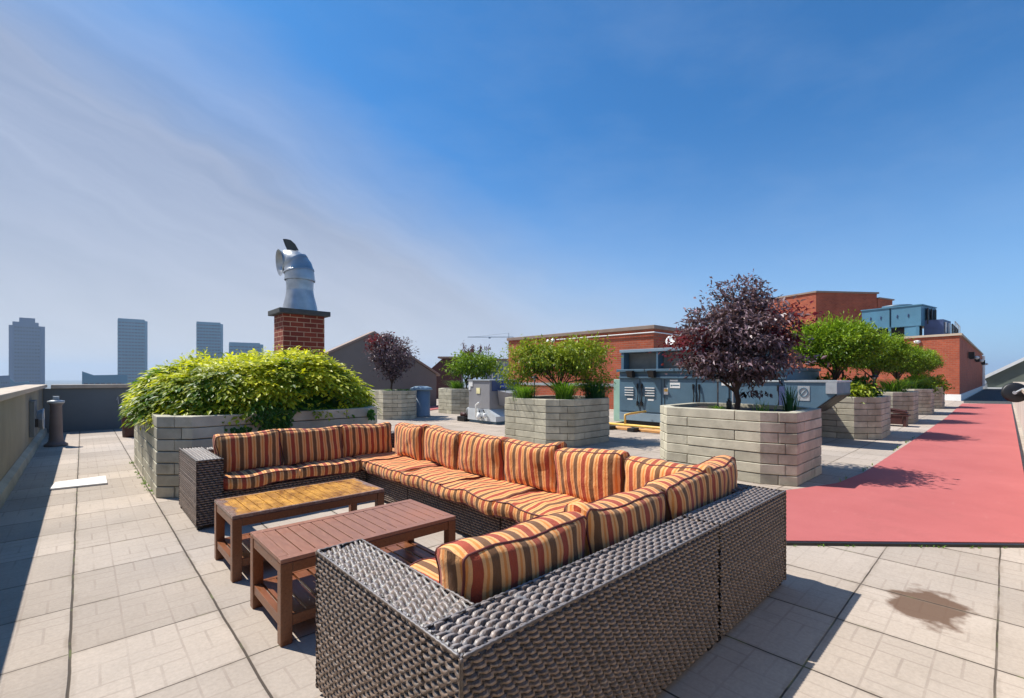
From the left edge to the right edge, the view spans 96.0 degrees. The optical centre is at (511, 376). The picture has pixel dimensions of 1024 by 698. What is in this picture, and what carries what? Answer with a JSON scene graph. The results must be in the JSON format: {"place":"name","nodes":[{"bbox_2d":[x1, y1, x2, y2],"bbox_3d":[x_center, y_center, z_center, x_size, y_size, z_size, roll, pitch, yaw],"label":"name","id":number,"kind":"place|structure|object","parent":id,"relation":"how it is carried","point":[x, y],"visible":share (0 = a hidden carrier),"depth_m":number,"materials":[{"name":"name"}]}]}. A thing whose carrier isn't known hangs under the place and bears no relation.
{"place":"outdoors","nodes":[
{"label":"outdoors","id":0,"kind":"place"},
{"bbox_2d":[0,375,9,387],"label":"glass tower","id":1,"kind":"structure","parent":0,"point":[4,381],"depth_m":702.93,"materials":[{"name":"glass"}]},
{"bbox_2d":[10,378,28,386],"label":"glass tower","id":2,"kind":"structure","parent":0,"point":[13,383],"depth_m":638.38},
{"bbox_2d":[9,317,44,388],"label":"glass tower","id":3,"kind":"structure","parent":0,"point":[26,349],"depth_m":900.29,"materials":[{"name":"glass"}]},
{"bbox_2d":[82,371,126,383],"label":"building","id":4,"kind":"structure","parent":0,"point":[87,378],"depth_m":598.85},
{"bbox_2d":[119,406,133,437],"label":"potted plant","id":5,"kind":"object","parent":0,"point":[128,432],"visible":0.23,"depth_m":9.81,"materials":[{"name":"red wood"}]},
{"bbox_2d":[118,318,147,383],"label":"glass tower","id":6,"kind":"structure","parent":0,"point":[132,349],"depth_m":999.68,"materials":[{"name":"glass"}]},
{"bbox_2d":[196,321,222,362],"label":"glass tower","id":7,"kind":"structure","parent":0,"point":[209,336],"depth_m":1050.31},
{"bbox_2d":[229,342,262,360],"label":"glass tower","id":8,"kind":"structure","parent":0,"point":[241,347],"depth_m":1047.15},
{"bbox_2d":[45,379,479,388],"bbox_3d":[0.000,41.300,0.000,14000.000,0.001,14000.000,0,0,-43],"label":"city ground","id":9,"kind":"structure","parent":0,"point":[49,383],"depth_m":3182.71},
{"bbox_2d":[432,356,462,398],"bbox_3d":[-4.055,0.070,27.390,2.600,2.460,1.400,0,0,0],"label":"brick dormer","id":10,"kind":"object","parent":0,"point":[440,382],"visible":0.48,"depth_m":26.89,"materials":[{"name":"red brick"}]},
{"bbox_2d":[445,380,468,388],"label":"ornamental grass","id":11,"kind":"object","parent":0,"point":[456,385],"depth_m":16.27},
{"bbox_2d":[457,407,469,421],"bbox_3d":[-1.362,1.087,13.433,0.270,0.427,0.433,0,0,-43],"label":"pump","id":12,"kind":"object","parent":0,"point":[463,416],"visible":0.87,"depth_m":13.36,"materials":[{"name":"black metal"}]},
{"bbox_2d":[483,359,508,378],"bbox_3d":[-0.492,0.075,31.149,3.000,2.450,3.400,0,0,0],"label":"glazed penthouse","id":13,"kind":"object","parent":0,"point":[502,369],"visible":0.12,"depth_m":29.71,"materials":[{"name":"grey glass"}]},
{"bbox_2d":[492,363,503,378],"bbox_3d":[-0.900,-0.225,29.721,0.800,1.250,0.053,0,0,0],"label":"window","id":14,"kind":"structure","parent":13,"relation":"in","point":[502,369],"depth_m":29.70,"materials":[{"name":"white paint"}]},
{"bbox_2d":[0,390,1023,697],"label":"roof deck","id":15,"kind":"structure","parent":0,"point":[118,584],"depth_m":2.57,"materials":[{"name":"concrete"}]},
{"bbox_2d":[0,384,46,508],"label":"parapet wall","id":16,"kind":"structure","parent":15,"relation":"on","point":[19,447],"depth_m":6.13,"materials":[{"name":"grey paint"}]},
{"bbox_2d":[29,400,44,437],"bbox_3d":[-8.331,0.725,8.092,0.163,0.610,0.700,0,0,-43],"label":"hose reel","id":17,"kind":"object","parent":16,"relation":"attached to","point":[36,419],"visible":1,"depth_m":7.90,"materials":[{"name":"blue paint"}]},
{"bbox_2d":[44,396,67,446],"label":"vent column","id":18,"kind":"structure","parent":15,"relation":"on","point":[56,438],"depth_m":8.57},
{"bbox_2d":[50,476,106,489],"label":"paving slab","id":19,"kind":"structure","parent":15,"relation":"on","point":[91,481],"depth_m":5.52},
{"bbox_2d":[43,384,135,432],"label":"parapet wall","id":20,"kind":"structure","parent":15,"relation":"on","point":[87,407],"depth_m":11.08,"materials":[{"name":"grey paint"}]},
{"bbox_2d":[134,404,376,497],"bbox_3d":[-3.868,0.864,6.860,2.547,0.873,3.458,0,0,-43],"label":"planter","id":21,"kind":"object","parent":15,"relation":"on","point":[157,447],"visible":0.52,"depth_m":5.05,"materials":[{"name":"grey concrete"}]},
{"bbox_2d":[118,344,380,431],"bbox_3d":[-3.825,0.088,6.939,3.245,1.181,3.876,0,0,-43],"label":"golden shrub","id":22,"kind":"object","parent":21,"relation":"in","point":[307,379],"visible":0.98,"depth_m":5.61,"materials":[{"name":"green plant"}]},
{"bbox_2d":[224,407,375,433],"bbox_3d":[-2.513,0.550,5.676,1.791,0.399,0.084,0,0,-43],"label":"creeper","id":23,"kind":"object","parent":21,"relation":"hanging from","point":[282,423],"visible":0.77,"depth_m":5.38,"materials":[{"name":"green plant"}]},
{"bbox_2d":[179,446,365,529],"bbox_3d":[-2.417,1.003,4.747,1.545,0.594,0.963,0,0,-43],"label":"sofa section","id":24,"kind":"object","parent":15,"relation":"on","point":[201,480],"visible":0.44,"depth_m":4.09,"materials":[{"name":"wicker"}]},
{"bbox_2d":[223,465,300,490],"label":"seat cushion","id":25,"kind":"object","parent":24,"relation":"on","point":[236,480],"visible":0.63,"depth_m":4.28,"materials":[{"name":"fabric"}]},
{"bbox_2d":[211,430,282,472],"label":"back cushion","id":26,"kind":"object","parent":25,"relation":"on","point":[237,451],"visible":0.8,"depth_m":4.38,"materials":[{"name":"fabric"}]},
{"bbox_2d":[292,457,362,478],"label":"seat cushion","id":27,"kind":"object","parent":24,"relation":"on","point":[317,468],"visible":0.67,"depth_m":4.71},
{"bbox_2d":[279,424,342,465],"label":"back cushion","id":28,"kind":"object","parent":27,"relation":"on","point":[301,445],"visible":0.75,"depth_m":4.80,"materials":[{"name":"fabric"}]},
{"bbox_2d":[214,478,383,582],"bbox_3d":[-1.563,1.090,3.451,1.040,0.420,0.540,0,0,-43],"label":"coffee table","id":29,"kind":"object","parent":15,"relation":"on","point":[236,513],"visible":0.72,"depth_m":3.26,"materials":[{"name":"brown wood"}]},
{"bbox_2d":[268,307,330,356],"bbox_3d":[-5.153,-0.138,11.172,1.166,2.875,0.897,0,0,-43],"label":"chimney","id":30,"kind":"object","parent":15,"relation":"on","point":[303,328],"visible":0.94,"depth_m":10.89,"materials":[{"name":"brick"}]},
{"bbox_2d":[276,239,317,310],"bbox_3d":[-5.261,-2.453,11.239,0.751,1.745,1.001,0,0,-43],"label":"vent duct","id":31,"kind":"object","parent":30,"relation":"on","point":[294,265],"visible":0.99,"depth_m":10.91,"materials":[{"name":"metal"}]},
{"bbox_2d":[250,499,455,646],"bbox_3d":[-0.919,1.090,2.760,1.030,0.420,0.550,0,0,-43],"label":"coffee table","id":32,"kind":"object","parent":15,"relation":"on","point":[288,551],"visible":0.74,"depth_m":2.60,"materials":[{"name":"brown wood"}]},
{"bbox_2d":[324,331,439,405],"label":"gable wall","id":33,"kind":"structure","parent":15,"relation":"on","point":[349,354],"depth_m":18.55,"materials":[{"name":"paint"}]},
{"bbox_2d":[361,431,407,502],"bbox_3d":[-1.205,1.006,5.309,0.964,0.588,1.632,0,0,-43],"label":"sofa section","id":34,"kind":"object","parent":15,"relation":"on","point":[394,491],"visible":0.15,"depth_m":4.64,"materials":[{"name":"wicker"}]},
{"bbox_2d":[352,448,402,469],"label":"seat cushion","id":35,"kind":"object","parent":34,"relation":"on","point":[365,458],"visible":0.23,"depth_m":5.11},
{"bbox_2d":[340,421,391,457],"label":"back cushion","id":36,"kind":"object","parent":35,"relation":"on","point":[366,438],"visible":0.84,"depth_m":5.24,"materials":[{"name":"fabric"}]},
{"bbox_2d":[394,422,430,459],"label":"back cushion","id":37,"kind":"object","parent":35,"relation":"on","point":[409,439],"visible":0.7,"depth_m":5.01,"materials":[{"name":"fabric"}]},
{"bbox_2d":[365,456,441,481],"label":"seat cushion","id":38,"kind":"object","parent":34,"relation":"on","point":[391,469],"visible":0.57,"depth_m":4.66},
{"bbox_2d":[369,389,416,419],"bbox_3d":[-3.824,0.864,14.600,1.127,0.873,1.838,0,0,-43],"label":"planter","id":39,"kind":"object","parent":15,"relation":"on","point":[396,405],"visible":0.73,"depth_m":13.89,"materials":[{"name":"grey concrete"}]},
{"bbox_2d":[362,331,419,390],"bbox_3d":[-3.784,-0.452,14.454,2.006,2.011,1.672,0,0,-43],"label":"purple maple","id":40,"kind":"object","parent":39,"relation":"in","point":[386,345],"visible":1,"depth_m":14.29,"materials":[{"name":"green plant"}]},
{"bbox_2d":[410,386,431,416],"bbox_3d":[-2.969,0.805,15.075,0.730,0.990,0.730,0,0,-43],"label":"litter bin","id":41,"kind":"object","parent":15,"relation":"on","point":[423,401],"visible":0.81,"depth_m":14.82,"materials":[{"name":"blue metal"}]},
{"bbox_2d":[430,405,437,410],"bbox_3d":[-3.032,1.285,19.554,1.008,0.022,4.780,0,0,17],"label":"track bend","id":42,"kind":"object","parent":15,"relation":"on","point":[434,407],"depth_m":18.95,"materials":[{"name":"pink rubber"}]},
{"bbox_2d":[438,387,468,413],"bbox_3d":[-1.758,0.864,17.025,1.956,0.873,2.306,0,0,-43],"label":"planter","id":43,"kind":"object","parent":15,"relation":"on","point":[453,401],"visible":0.59,"depth_m":15.95,"materials":[{"name":"grey concrete"}]},
{"bbox_2d":[435,344,512,388],"bbox_3d":[-1.480,-0.359,16.598,2.641,1.824,2.323,0,0,-19],"label":"green shrub","id":44,"kind":"object","parent":43,"relation":"in","point":[468,364],"visible":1,"depth_m":16.27,"materials":[{"name":"green plant"}]},
{"bbox_2d":[408,487,501,535],"bbox_3d":[-0.189,1.006,4.219,0.964,0.588,1.314,0,0,-43],"label":"sofa section","id":45,"kind":"object","parent":15,"relation":"on","point":[469,521],"visible":0.23,"depth_m":3.75,"materials":[{"name":"wicker"}]},
{"bbox_2d":[397,466,485,495],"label":"seat cushion","id":46,"kind":"object","parent":45,"relation":"on","point":[432,481],"visible":0.53,"depth_m":4.15,"materials":[{"name":"fabric"}]},
{"bbox_2d":[424,426,460,467],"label":"back cushion","id":47,"kind":"object","parent":46,"relation":"on","point":[441,446],"visible":0.77,"depth_m":4.56,"materials":[{"name":"fabric"}]},
{"bbox_2d":[441,478,542,513],"bbox_3d":[-0.091,0.952,3.850,0.792,0.152,0.711,0,0,-43],"label":"seat cushion","id":48,"kind":"object","parent":45,"relation":"on","point":[482,494],"visible":0.59,"depth_m":3.64,"materials":[{"name":"fabric"}]},
{"bbox_2d":[459,430,510,479],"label":"back cushion","id":49,"kind":"object","parent":48,"relation":"on","point":[481,454],"visible":0.77,"depth_m":4.12,"materials":[{"name":"fabric"}]},
{"bbox_2d":[503,440,565,492],"bbox_3d":[0.186,0.733,3.808,0.254,0.394,0.634,0,-3,-43],"label":"back cushion","id":50,"kind":"object","parent":48,"relation":"on","point":[531,464],"visible":0.82,"depth_m":3.68,"materials":[{"name":"fabric"}]},
{"bbox_2d":[467,379,519,424],"bbox_3d":[-0.374,0.694,13.044,1.355,1.212,1.550,0,0,-43],"label":"condenser unit","id":51,"kind":"object","parent":15,"relation":"on","point":[487,397],"visible":0.81,"depth_m":12.73,"materials":[{"name":"grey metal"}]},
{"bbox_2d":[315,516,719,697],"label":"sofa section","id":52,"kind":"object","parent":15,"relation":"on","point":[636,616],"visible":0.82,"depth_m":1.60,"materials":[{"name":"wicker"}]},
{"bbox_2d":[413,558,440,582],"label":"seat cushion","id":53,"kind":"object","parent":52,"relation":"on","point":[431,569],"visible":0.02,"depth_m":2.03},
{"bbox_2d":[440,511,590,603],"bbox_3d":[0.040,0.747,1.777,0.709,0.372,0.219,0,-2,-43],"label":"back cushion","id":54,"kind":"object","parent":53,"relation":"on","point":[478,568],"visible":0.59,"depth_m":1.64,"materials":[{"name":"fabric"}]},
{"bbox_2d":[505,395,609,446],"bbox_3d":[0.964,0.863,9.472,1.777,0.872,1.707,0,0,-43],"label":"planter","id":55,"kind":"object","parent":15,"relation":"on","point":[576,421],"visible":0.95,"depth_m":8.74,"materials":[{"name":"grey concrete"}]},
{"bbox_2d":[531,375,537,398],"bbox_3d":[0.449,0.263,9.197,0.176,0.574,0.176,0,0,-43],"label":"garden lamp","id":56,"kind":"object","parent":55,"relation":"in","point":[534,377],"visible":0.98,"depth_m":9.19,"materials":[{"name":"black metal"}]},
{"bbox_2d":[491,331,621,395],"bbox_3d":[0.928,-0.205,9.537,2.045,1.519,2.713,0,0,-82],"label":"green shrub","id":57,"kind":"object","parent":55,"relation":"in","point":[575,359],"visible":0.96,"depth_m":9.28,"materials":[{"name":"green plant"}]},
{"bbox_2d":[129,436,1007,548],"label":"weeds","id":58,"kind":"object","parent":15,"relation":"on","point":[845,477],"visible":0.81,"depth_m":5.54,"materials":[{"name":"green plant"}]},
{"bbox_2d":[614,379,623,420],"bbox_3d":[3.650,0.665,13.461,1.700,1.170,0.450,0,0,-43],"label":"electrical cabinet","id":59,"kind":"object","parent":15,"relation":"on","point":[616,400],"visible":0.14,"depth_m":12.95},
{"bbox_2d":[609,410,659,431],"bbox_3d":[3.585,1.078,10.658,1.021,0.444,4.100,0,0,-43],"label":"gas pipe","id":60,"kind":"object","parent":15,"relation":"on","point":[633,428],"visible":0.43,"depth_m":10.94,"materials":[{"name":"metal"}]},
{"bbox_2d":[616,426,660,432],"bbox_3d":[3.508,1.276,10.586,0.330,0.042,2.700,0,0,-43],"label":"plank","id":61,"kind":"object","parent":15,"relation":"on","point":[641,429],"visible":0.14,"depth_m":10.92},
{"bbox_2d":[501,483,786,642],"bbox_3d":[0.818,1.005,3.140,0.966,0.590,1.607,0,0,-43],"label":"sofa section","id":62,"kind":"object","parent":15,"relation":"on","point":[750,520],"visible":0.24,"depth_m":2.51,"materials":[{"name":"wicker"}]},
{"bbox_2d":[491,490,596,521],"bbox_3d":[0.361,0.952,3.348,0.800,0.155,0.698,0,0,-43],"label":"seat cushion","id":63,"kind":"object","parent":62,"relation":"on","point":[530,504],"visible":0.43,"depth_m":3.23,"materials":[{"name":"fabric"}]},
{"bbox_2d":[555,447,629,502],"bbox_3d":[0.577,0.729,3.368,0.251,0.416,0.628,0,-3,-42],"label":"back cushion","id":64,"kind":"object","parent":63,"relation":"on","point":[594,475],"visible":0.79,"depth_m":3.25,"materials":[{"name":"fabric"}]},
{"bbox_2d":[666,336,674,344],"bbox_3d":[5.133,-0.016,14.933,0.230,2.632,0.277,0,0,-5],"label":"satellite dish","id":65,"kind":"object","parent":15,"relation":"on","point":[670,338],"visible":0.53,"depth_m":15.00,"materials":[{"name":"white paint"}]},
{"bbox_2d":[616,347,820,426],"bbox_3d":[5.040,0.295,11.612,2.650,2.010,4.070,0,0,-43],"label":"rooftop hvac unit","id":66,"kind":"object","parent":15,"relation":"on","point":[650,387],"visible":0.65,"depth_m":11.43,"materials":[{"name":"blue metal"}]},
{"bbox_2d":[660,403,821,486],"bbox_3d":[3.200,0.864,6.539,1.608,0.873,1.847,0,0,-43],"label":"planter","id":67,"kind":"object","parent":15,"relation":"on","point":[771,446],"visible":0.9,"depth_m":5.78,"materials":[{"name":"grey concrete"}]},
{"bbox_2d":[704,405,731,408],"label":"grass tuft","id":68,"kind":"object","parent":67,"relation":"on","point":[716,407],"visible":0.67,"depth_m":6.34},
{"bbox_2d":[711,375,724,406],"bbox_3d":[2.878,0.263,6.444,0.176,0.574,0.176,0,0,-43],"label":"garden lamp","id":69,"kind":"object","parent":67,"relation":"in","point":[717,379],"visible":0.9,"depth_m":6.43,"materials":[{"name":"grey metal"}]},
{"bbox_2d":[726,398,731,409],"bbox_3d":[3.011,0.410,6.390,0.080,0.220,0.060,0,0,-43],"label":"flood lamp","id":70,"kind":"object","parent":67,"relation":"on","point":[729,402],"visible":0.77,"depth_m":6.37,"materials":[{"name":"black plastic"}]},
{"bbox_2d":[649,269,829,409],"bbox_3d":[3.287,-0.499,6.590,1.978,2.103,2.185,0,0,-43],"label":"purple maple","id":71,"kind":"object","parent":67,"relation":"in","point":[737,337],"visible":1,"depth_m":6.31,"materials":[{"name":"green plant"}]},
{"bbox_2d":[744,400,777,411],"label":"grass tuft","id":72,"kind":"object","parent":67,"relation":"on","point":[761,409],"visible":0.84,"depth_m":6.11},
{"bbox_2d":[778,385,802,410],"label":"iris clump","id":73,"kind":"object","parent":67,"relation":"on","point":[789,405],"visible":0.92,"depth_m":6.38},
{"bbox_2d":[779,380,851,411],"bbox_3d":[5.992,0.688,9.115,1.142,1.225,0.980,0,0,-43],"label":"intake hood","id":74,"kind":"object","parent":15,"relation":"on","point":[824,395],"visible":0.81,"depth_m":8.71,"materials":[{"name":"blue metal"}]},
{"bbox_2d":[820,395,890,438],"bbox_3d":[7.399,0.863,10.578,1.958,0.872,1.867,0,0,-43],"label":"planter","id":75,"kind":"object","parent":15,"relation":"on","point":[850,418],"visible":0.51,"depth_m":9.56,"materials":[{"name":"grey concrete"}]},
{"bbox_2d":[817,367,845,379],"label":"plant","id":76,"kind":"object","parent":75,"relation":"in","point":[828,376],"visible":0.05,"depth_m":10.81,"materials":[{"name":"green plant"}]},
{"bbox_2d":[790,309,897,379],"bbox_3d":[7.439,-0.485,10.627,2.351,2.084,2.307,0,0,-43],"label":"round tree","id":77,"kind":"object","parent":75,"relation":"in","point":[842,343],"visible":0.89,"depth_m":10.08,"materials":[{"name":"green plant"}]},
{"bbox_2d":[842,378,883,403],"bbox_3d":[7.295,0.374,9.944,1.082,0.742,1.216,0,0,-43],"label":"plant","id":78,"kind":"object","parent":75,"relation":"in","point":[857,389],"visible":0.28,"depth_m":9.63,"materials":[{"name":"green plant"}]},
{"bbox_2d":[841,372,888,396],"bbox_3d":[7.731,0.350,10.345,1.323,0.906,0.959,0,0,-22],"label":"plant","id":79,"kind":"object","parent":75,"relation":"in","point":[861,379],"visible":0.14,"depth_m":10.17,"materials":[{"name":"green plant"}]},
{"bbox_2d":[869,375,878,388],"bbox_3d":[7.952,0.243,10.123,0.176,0.574,0.176,0,0,-43],"label":"garden lamp","id":80,"kind":"object","parent":75,"relation":"on","point":[873,376],"visible":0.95,"depth_m":10.11,"materials":[{"name":"black metal"}]},
{"bbox_2d":[788,324,988,400],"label":"brick building","id":81,"kind":"structure","parent":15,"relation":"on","point":[962,370],"depth_m":26.15,"materials":[{"name":"red brick"}]},
{"bbox_2d":[924,319,950,334],"bbox_3d":[25.226,-2.805,27.304,2.200,0.950,1.030,0,0,-43],"label":"rooftop unit","id":82,"kind":"object","parent":81,"relation":"on","point":[937,326],"visible":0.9,"depth_m":26.62,"materials":[{"name":"blue metal"}]},
{"bbox_2d":[878,390,918,423],"bbox_3d":[10.776,0.864,13.700,1.956,0.873,1.867,0,0,-43],"label":"planter","id":83,"kind":"object","parent":15,"relation":"on","point":[907,401],"visible":0.37,"depth_m":12.64,"materials":[{"name":"grey concrete"}]},
{"bbox_2d":[840,328,921,381],"bbox_3d":[10.729,-0.455,13.722,2.186,2.022,2.146,0,0,28],"label":"round tree","id":84,"kind":"object","parent":83,"relation":"in","point":[901,350],"visible":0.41,"depth_m":13.16,"materials":[{"name":"green plant"}]},
{"bbox_2d":[890,413,910,426],"bbox_3d":[9.782,1.145,12.472,0.420,0.310,1.500,0,0,-43],"label":"bench","id":85,"kind":"object","parent":15,"relation":"on","point":[901,419],"visible":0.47,"depth_m":11.94,"materials":[{"name":"red wood"}]},
{"bbox_2d":[890,408,908,414],"bbox_3d":[9.956,0.874,12.286,0.400,0.205,0.918,0,0,-43],"label":"board stack","id":86,"kind":"object","parent":85,"relation":"on","point":[898,411],"visible":0.43,"depth_m":11.99,"materials":[{"name":"red wood"}]},
{"bbox_2d":[786,403,1023,542],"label":"running track","id":87,"kind":"structure","parent":15,"relation":"on","point":[956,475],"depth_m":4.98,"materials":[{"name":"red rubber"}]},
{"bbox_2d":[786,404,1023,546],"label":"track edge strip","id":88,"kind":"object","parent":15,"relation":"on","point":[909,543],"visible":0.71,"depth_m":3.53,"materials":[{"name":"black plastic"}]},
{"bbox_2d":[902,389,933,414],"bbox_3d":[13.958,0.864,16.667,1.956,0.872,1.867,0,0,-43],"label":"planter","id":89,"kind":"object","parent":15,"relation":"on","point":[925,401],"visible":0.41,"depth_m":15.61,"materials":[{"name":"grey concrete"}]},
{"bbox_2d":[880,344,936,380],"bbox_3d":[13.961,-0.416,16.617,2.076,1.938,2.116,0,0,9],"label":"round tree","id":90,"kind":"object","parent":89,"relation":"in","point":[921,357],"visible":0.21,"depth_m":16.10,"materials":[{"name":"green plant"}]},
{"bbox_2d":[902,374,940,395],"bbox_3d":[14.587,0.318,16.558,1.285,0.922,1.261,0,0,-43],"label":"plant","id":91,"kind":"object","parent":89,"relation":"in","point":[929,385],"visible":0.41,"depth_m":16.32,"materials":[{"name":"green plant"}]},
{"bbox_2d":[934,387,944,408],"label":"planter","id":92,"kind":"object","parent":15,"relation":"on","point":[939,400],"visible":0.27,"depth_m":18.62,"materials":[{"name":"grey concrete"}]},
{"bbox_2d":[902,346,947,376],"bbox_3d":[17.221,-0.416,19.703,2.304,1.938,2.261,0,0,-10],"label":"round tree","id":93,"kind":"object","parent":92,"relation":"in","point":[939,363],"visible":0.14,"depth_m":19.10,"materials":[{"name":"green plant"}]},
{"bbox_2d":[910,371,954,394],"bbox_3d":[17.405,0.303,19.352,1.684,1.258,1.662,0,0,1],"label":"plant","id":94,"kind":"object","parent":92,"relation":"in","point":[940,381],"visible":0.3,"depth_m":18.93,"materials":[{"name":"green plant"}]},
{"bbox_2d":[964,389,1011,403],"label":"asphalt path","id":95,"kind":"structure","parent":15,"relation":"on","point":[988,396],"depth_m":27.09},
{"bbox_2d":[985,357,1023,388],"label":"gable wall","id":96,"kind":"structure","parent":15,"relation":"on","point":[1000,378],"depth_m":48.35,"materials":[{"name":"white paint"}]},
{"bbox_2d":[1013,382,1023,435],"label":"parapet wall","id":97,"kind":"structure","parent":15,"relation":"on","point":[1019,406],"depth_m":12.24,"materials":[{"name":"beige paint"}]},
{"bbox_2d":[1001,383,1023,401],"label":"wall spotlight","id":98,"kind":"object","parent":97,"relation":"attached to","point":[1011,392],"depth_m":9.44,"materials":[{"name":"black metal"}]},
{"bbox_2d":[0,0,1023,379],"label":"sky","id":99,"kind":"structure","parent":0,"point":[447,174],"materials":[{"name":"blue"}]},
{"bbox_2d":[499,383,546,400],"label":"ornamental grass","id":100,"kind":"object","parent":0,"point":[521,392],"depth_m":9.11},
{"bbox_2d":[540,380,598,398],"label":"ornamental grass","id":101,"kind":"object","parent":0,"point":[564,391],"depth_m":8.77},
{"bbox_2d":[577,379,626,398],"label":"ornamental grass","id":102,"kind":"object","parent":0,"point":[595,392],"depth_m":9.19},
{"bbox_2d":[507,325,701,408],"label":"brick building","id":103,"kind":"structure","parent":0,"point":[635,337],"depth_m":18.30,"materials":[{"name":"red brick"}]},
{"bbox_2d":[766,291,894,332],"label":"brick tower block","id":104,"kind":"structure","parent":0,"point":[836,303],"depth_m":34.36,"materials":[{"name":"brick"}]},
{"bbox_2d":[872,378,923,391],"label":"ornamental grass","id":105,"kind":"object","parent":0,"point":[893,387],"depth_m":12.97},
{"bbox_2d":[861,304,936,336],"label":"cooling tower","id":106,"kind":"structure","parent":0,"point":[910,319],"depth_m":27.48,"materials":[{"name":"blue metal"}]},
{"bbox_2d":[892,378,931,388],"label":"ornamental grass","id":107,"kind":"object","parent":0,"point":[914,385],"depth_m":16.00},
{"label":"seat cushion","id":108,"kind":"object","parent":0,"visible":0},
{"bbox_2d":[568,489,665,555],"bbox_3d":[0.523,0.757,2.228,0.681,0.352,0.228,2,-3,-43],"label":"back cushion","id":109,"kind":"object","parent":108,"relation":"on","point":[617,519],"visible":0.51,"depth_m":2.11,"materials":[{"name":"fabric"}]},
{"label":"seat cushion","id":110,"kind":"object","parent":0,"visible":0},
{"bbox_2d":[622,455,711,493],"bbox_3d":[0.979,0.726,2.949,0.255,0.414,0.618,0,-3,-40],"label":"back cushion","id":111,"kind":"object","parent":110,"relation":"on","point":[639,472],"visible":0.4,"depth_m":2.92,"materials":[{"name":"fabric"}]},
{"bbox_2d":[642,452,736,521],"bbox_3d":[1.109,0.723,2.775,0.991,0.375,0.225,-5,1,-44],"label":"back cushion","id":112,"kind":"object","parent":110,"relation":"on","point":[685,493],"visible":0.51,"depth_m":2.60,"materials":[{"name":"fabric"}]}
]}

